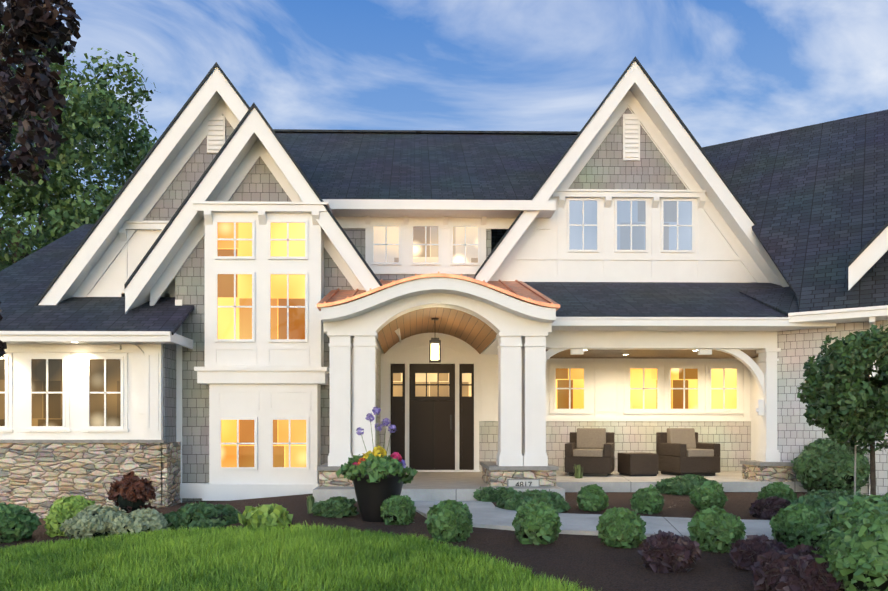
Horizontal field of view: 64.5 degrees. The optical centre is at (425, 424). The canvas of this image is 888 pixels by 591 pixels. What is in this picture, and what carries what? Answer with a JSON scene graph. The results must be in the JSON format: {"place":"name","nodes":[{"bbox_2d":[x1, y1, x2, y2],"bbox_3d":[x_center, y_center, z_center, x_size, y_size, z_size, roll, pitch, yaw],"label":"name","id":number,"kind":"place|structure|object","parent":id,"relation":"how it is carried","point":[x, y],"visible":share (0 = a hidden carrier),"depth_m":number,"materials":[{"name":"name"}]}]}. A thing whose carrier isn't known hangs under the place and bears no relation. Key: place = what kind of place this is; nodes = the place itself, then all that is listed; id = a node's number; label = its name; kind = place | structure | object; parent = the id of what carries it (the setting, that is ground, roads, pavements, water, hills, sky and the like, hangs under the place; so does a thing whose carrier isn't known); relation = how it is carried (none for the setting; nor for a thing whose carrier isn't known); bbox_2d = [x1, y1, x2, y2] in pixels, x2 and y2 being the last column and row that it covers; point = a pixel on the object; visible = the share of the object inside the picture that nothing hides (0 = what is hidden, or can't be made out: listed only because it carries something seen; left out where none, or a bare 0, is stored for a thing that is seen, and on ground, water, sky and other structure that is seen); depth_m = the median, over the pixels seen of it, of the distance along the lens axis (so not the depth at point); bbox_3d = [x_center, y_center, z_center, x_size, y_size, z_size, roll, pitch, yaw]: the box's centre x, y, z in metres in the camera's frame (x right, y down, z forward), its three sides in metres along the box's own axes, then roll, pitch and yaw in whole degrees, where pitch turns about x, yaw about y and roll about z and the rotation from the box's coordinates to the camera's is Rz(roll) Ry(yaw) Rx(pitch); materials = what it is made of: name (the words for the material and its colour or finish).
{"place":"outdoors","nodes":[
{"label":"outdoors","id":0,"kind":"place"},
{"bbox_2d":[0,520,601,590],"bbox_3d":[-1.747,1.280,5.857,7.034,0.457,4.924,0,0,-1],"label":"lawn grass","id":1,"kind":"structure","parent":0,"point":[315,558],"depth_m":6.25,"materials":[{"name":"green plant"}]},
{"bbox_2d":[306,495,315,513],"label":"ornamental grass","id":2,"kind":"object","parent":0,"point":[310,501],"depth_m":9.19,"materials":[{"name":"green plant"}]},
{"bbox_2d":[0,492,881,590],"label":"mulch ground","id":3,"kind":"structure","parent":0,"point":[594,562],"depth_m":6.94,"materials":[{"name":"brown soil"}]},
{"bbox_2d":[0,502,41,542],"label":"green shrub","id":4,"kind":"object","parent":3,"relation":"on","point":[18,523],"visible":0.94,"depth_m":8.83,"materials":[{"name":"green plant"}]},
{"bbox_2d":[43,495,94,537],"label":"lime shrub","id":5,"kind":"object","parent":3,"relation":"on","point":[62,509],"visible":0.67,"depth_m":8.99,"materials":[{"name":"green plant"}]},
{"bbox_2d":[59,504,125,540],"bbox_3d":[-4.032,1.253,8.743,0.781,0.551,0.750,0,0,14],"label":"variegated shrub","id":6,"kind":"object","parent":3,"relation":"on","point":[94,520],"visible":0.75,"depth_m":8.53,"materials":[{"name":"green plant"}]},
{"bbox_2d":[107,471,156,512],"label":"red shrub","id":7,"kind":"object","parent":3,"relation":"on","point":[129,493],"visible":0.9,"depth_m":9.85,"materials":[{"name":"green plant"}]},
{"bbox_2d":[108,508,171,535],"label":"variegated shrub","id":8,"kind":"object","parent":3,"relation":"on","point":[143,520],"visible":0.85,"depth_m":8.48,"materials":[{"name":"green plant"}]},
{"bbox_2d":[164,501,241,529],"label":"juniper shrub","id":9,"kind":"object","parent":3,"relation":"on","point":[201,514],"visible":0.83,"depth_m":8.75,"materials":[{"name":"green plant"}]},
{"bbox_2d":[238,503,292,528],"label":"hosta plant","id":10,"kind":"object","parent":3,"relation":"on","point":[263,515],"visible":0.88,"depth_m":8.27,"materials":[{"name":"green plant"}]},
{"bbox_2d":[311,496,358,517],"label":"juniper shrub","id":11,"kind":"object","parent":3,"relation":"on","point":[337,507],"visible":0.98,"depth_m":8.79,"materials":[{"name":"green plant"}]},
{"bbox_2d":[353,473,405,521],"bbox_3d":[-0.581,0.876,8.632,0.681,0.607,0.681,0,0,-1],"label":"planter urn","id":12,"kind":"object","parent":3,"relation":"on","point":[371,496],"visible":0.5,"depth_m":8.39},
{"bbox_2d":[361,413,391,453],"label":"flower stems","id":13,"kind":"object","parent":12,"relation":"in","point":[378,437],"visible":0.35,"depth_m":8.65,"materials":[{"name":"plant"}]},
{"bbox_2d":[336,453,417,483],"bbox_3d":[-0.589,0.559,8.621,0.997,0.464,0.850,0,0,-1],"label":"planter foliage","id":14,"kind":"object","parent":12,"relation":"in","point":[372,466],"visible":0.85,"depth_m":8.36,"materials":[{"name":"green plant"}]},
{"bbox_2d":[356,427,363,434],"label":"purple flower","id":15,"kind":"object","parent":14,"relation":"attached to","point":[359,432],"visible":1,"depth_m":8.61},
{"bbox_2d":[357,458,365,464],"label":"red planter flowers","id":16,"kind":"object","parent":14,"relation":"in","point":[361,459],"visible":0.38,"depth_m":8.40,"materials":[{"name":"plant"}]},
{"bbox_2d":[362,451,370,458],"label":"yellow planter flowers","id":17,"kind":"object","parent":14,"relation":"in","point":[366,455],"visible":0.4,"depth_m":8.45,"materials":[{"name":"yellow plant"}]},
{"bbox_2d":[365,413,374,421],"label":"purple flower","id":18,"kind":"object","parent":14,"relation":"attached to","point":[369,416],"visible":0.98,"depth_m":8.64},
{"bbox_2d":[372,406,380,414],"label":"purple flower","id":19,"kind":"object","parent":14,"relation":"attached to","point":[375,410],"visible":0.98,"depth_m":8.62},
{"bbox_2d":[371,445,386,457],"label":"yellow planter flowers","id":20,"kind":"object","parent":14,"relation":"in","point":[379,449],"visible":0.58,"depth_m":8.43,"materials":[{"name":"yellow plant"}]},
{"bbox_2d":[375,423,382,430],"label":"purple flower","id":21,"kind":"object","parent":14,"relation":"attached to","point":[378,428],"visible":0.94,"depth_m":8.67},
{"bbox_2d":[382,418,390,425],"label":"purple flower","id":22,"kind":"object","parent":14,"relation":"attached to","point":[385,420],"visible":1,"depth_m":8.65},
{"bbox_2d":[388,425,395,432],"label":"purple flower","id":23,"kind":"object","parent":14,"relation":"attached to","point":[390,427],"visible":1,"depth_m":8.62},
{"bbox_2d":[390,452,401,461],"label":"pink planter flowers","id":24,"kind":"object","parent":14,"relation":"in","point":[395,455],"visible":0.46,"depth_m":8.48,"materials":[{"name":"pink plant"}]},
{"bbox_2d":[380,495,415,525],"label":"boxwood shrub","id":25,"kind":"object","parent":3,"relation":"on","point":[398,510],"visible":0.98,"depth_m":8.24,"materials":[{"name":"green plant"}]},
{"bbox_2d":[425,499,473,541],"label":"boxwood shrub","id":26,"kind":"object","parent":3,"relation":"on","point":[449,520],"visible":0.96,"depth_m":7.29,"materials":[{"name":"green plant"}]},
{"bbox_2d":[472,486,517,501],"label":"juniper shrub","id":27,"kind":"object","parent":3,"relation":"on","point":[487,494],"visible":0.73,"depth_m":10.24,"materials":[{"name":"green plant"}]},
{"bbox_2d":[495,489,570,512],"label":"juniper shrub","id":28,"kind":"object","parent":3,"relation":"on","point":[512,500],"visible":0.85,"depth_m":9.23,"materials":[{"name":"green plant"}]},
{"bbox_2d":[512,499,561,544],"bbox_3d":[1.167,1.037,7.280,0.536,0.536,0.562,0,0,-1],"label":"boxwood shrub","id":29,"kind":"object","parent":3,"relation":"on","point":[535,522],"visible":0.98,"depth_m":7.13,"materials":[{"name":"green plant"}]},
{"bbox_2d":[576,484,608,511],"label":"boxwood shrub","id":30,"kind":"object","parent":3,"relation":"on","point":[593,497],"visible":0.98,"depth_m":9.23,"materials":[{"name":"green plant"}]},
{"bbox_2d":[596,507,647,548],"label":"boxwood shrub","id":31,"kind":"object","parent":3,"relation":"on","point":[619,527],"visible":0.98,"depth_m":6.99,"materials":[{"name":"green plant"}]},
{"bbox_2d":[630,484,663,513],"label":"boxwood shrub","id":32,"kind":"object","parent":3,"relation":"on","point":[648,500],"visible":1,"depth_m":9.05,"materials":[{"name":"green plant"}]},
{"bbox_2d":[637,530,701,573],"bbox_3d":[2.139,1.153,6.206,0.574,0.472,0.544,0,0,-1],"label":"purple shrub","id":33,"kind":"object","parent":3,"relation":"on","point":[665,552],"visible":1,"depth_m":6.04,"materials":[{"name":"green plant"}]},
{"bbox_2d":[655,474,723,494],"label":"juniper shrub","id":34,"kind":"object","parent":3,"relation":"on","point":[685,484],"visible":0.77,"depth_m":11.27,"materials":[{"name":"green plant"}]},
{"bbox_2d":[689,481,727,509],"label":"boxwood shrub","id":35,"kind":"object","parent":3,"relation":"on","point":[708,494],"visible":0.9,"depth_m":9.24,"materials":[{"name":"green plant"}]},
{"bbox_2d":[687,505,745,552],"bbox_3d":[2.862,1.045,6.918,0.567,0.506,0.505,0,0,-1],"label":"boxwood shrub","id":36,"kind":"object","parent":3,"relation":"on","point":[714,528],"visible":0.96,"depth_m":6.79,"materials":[{"name":"green plant"}]},
{"bbox_2d":[729,534,788,570],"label":"purple shrub","id":37,"kind":"object","parent":3,"relation":"on","point":[743,554],"visible":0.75,"depth_m":6.12,"materials":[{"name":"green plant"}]},
{"bbox_2d":[749,496,790,519],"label":"purple shrub","id":38,"kind":"object","parent":3,"relation":"on","point":[767,508],"visible":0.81,"depth_m":8.71,"materials":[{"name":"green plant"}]},
{"bbox_2d":[757,482,796,502],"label":"boxwood shrub","id":39,"kind":"object","parent":3,"relation":"on","point":[780,490],"visible":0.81,"depth_m":9.14,"materials":[{"name":"green plant"}]},
{"bbox_2d":[750,543,843,590],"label":"purple shrub","id":40,"kind":"object","parent":3,"relation":"on","point":[798,568],"visible":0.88,"depth_m":5.16,"materials":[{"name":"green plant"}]},
{"bbox_2d":[769,503,830,548],"bbox_3d":[3.761,1.034,7.021,0.587,0.541,0.559,0,0,-1],"label":"boxwood shrub","id":41,"kind":"object","parent":3,"relation":"on","point":[793,525],"visible":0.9,"depth_m":6.88,"materials":[{"name":"green plant"}]},
{"bbox_2d":[788,488,866,518],"bbox_3d":[4.733,1.020,8.178,0.930,0.563,0.854,0,0,-1],"label":"shrub","id":42,"kind":"object","parent":3,"relation":"on","point":[823,501],"visible":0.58,"depth_m":8.05,"materials":[{"name":"green plant"}]},
{"bbox_2d":[791,438,869,492],"bbox_3d":[6.577,0.749,11.375,1.124,1.089,1.105,0,0,34],"label":"round shrub","id":43,"kind":"object","parent":3,"relation":"on","point":[825,464],"visible":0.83,"depth_m":11.04,"materials":[{"name":"green plant"}]},
{"bbox_2d":[797,324,887,494],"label":"tree","id":44,"kind":"object","parent":3,"relation":"on","point":[835,398],"depth_m":6.72,"materials":[{"name":"green plant"}]},
{"bbox_2d":[811,490,887,590],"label":"round shrub","id":45,"kind":"object","parent":3,"relation":"on","point":[853,545],"visible":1,"depth_m":4.83,"materials":[{"name":"green plant"}]},
{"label":"near tree trunk","id":46,"kind":"object","parent":3,"relation":"on","visible":0},
{"bbox_2d":[0,0,81,357],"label":"tree","id":47,"kind":"object","parent":46,"relation":"attached to","point":[33,24],"visible":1,"depth_m":4.41,"materials":[{"name":"purple plant"}]},
{"bbox_2d":[0,0,887,249],"label":"sky","id":48,"kind":"structure","parent":0,"point":[731,70],"materials":[{"name":"blue"}]},
{"bbox_2d":[573,464,582,478],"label":"ornamental grass","id":49,"kind":"object","parent":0,"point":[578,474],"depth_m":12.44,"materials":[{"name":"green plant"}]},
{"bbox_2d":[414,501,784,542],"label":"walkway path","id":50,"kind":"structure","parent":0,"point":[489,515],"depth_m":8.24,"materials":[{"name":"concrete"}]},
{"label":"ground","id":51,"kind":"structure","parent":0,"visible":0},
{"bbox_2d":[0,25,157,270],"bbox_3d":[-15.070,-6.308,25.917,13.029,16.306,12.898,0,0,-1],"label":"tree","id":52,"kind":"object","parent":51,"relation":"on","point":[105,103],"depth_m":22.89,"materials":[{"name":"green plant"}]},
{"bbox_2d":[0,56,887,517],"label":"house walls","id":53,"kind":"structure","parent":51,"relation":"on","point":[218,150],"depth_m":12.19,"materials":[{"name":"white wood"}]},
{"bbox_2d":[0,198,743,469],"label":"house windows","id":54,"kind":"structure","parent":53,"relation":"in","point":[47,392],"depth_m":12.00,"materials":[{"name":"glass"}]},
{"bbox_2d":[429,318,440,362],"bbox_3d":[0.167,-1.485,12.353,0.200,0.760,0.200,0,0,-1],"label":"pendant lantern","id":55,"kind":"object","parent":53,"relation":"attached to","point":[435,343],"visible":1,"depth_m":12.29,"materials":[{"name":"black metal"}]},
{"bbox_2d":[0,109,887,334],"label":"house roof","id":56,"kind":"structure","parent":53,"relation":"on","point":[813,199],"depth_m":14.01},
{"bbox_2d":[507,479,539,485],"bbox_3d":[1.503,0.920,10.790,0.500,0.190,0.030,0,0,-1],"label":"house number plaque","id":57,"kind":"object","parent":53,"relation":"attached to","point":[514,482],"visible":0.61,"depth_m":10.78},
{"bbox_2d":[515,482,531,485],"bbox_3d":[1.504,0.915,10.772,0.257,0.091,0.008,0,0,-1],"label":"house number","id":58,"kind":"object","parent":57,"relation":"attached to","point":[522,483],"visible":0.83,"depth_m":10.77,"materials":[{"name":"black metal"}]},
{"bbox_2d":[565,428,614,476],"bbox_3d":[3.099,0.501,13.243,0.840,0.880,0.840,0,0,19],"label":"porch chair","id":59,"kind":"object","parent":53,"relation":"on","point":[590,451],"visible":1,"depth_m":12.97,"materials":[{"name":"brown wicker"}]},
{"bbox_2d":[618,452,657,475],"bbox_3d":[3.974,0.733,13.167,0.560,0.416,0.560,0,0,-9],"label":"ottoman","id":60,"kind":"object","parent":53,"relation":"on","point":[637,464],"visible":1,"depth_m":12.91,"materials":[{"name":"brown wicker"}]},
{"bbox_2d":[656,428,719,475],"bbox_3d":[4.954,0.501,13.274,0.840,0.880,0.840,0,0,-13],"label":"porch chair","id":61,"kind":"object","parent":53,"relation":"on","point":[681,451],"visible":0.96,"depth_m":12.99,"materials":[{"name":"brown wicker"}]}
]}

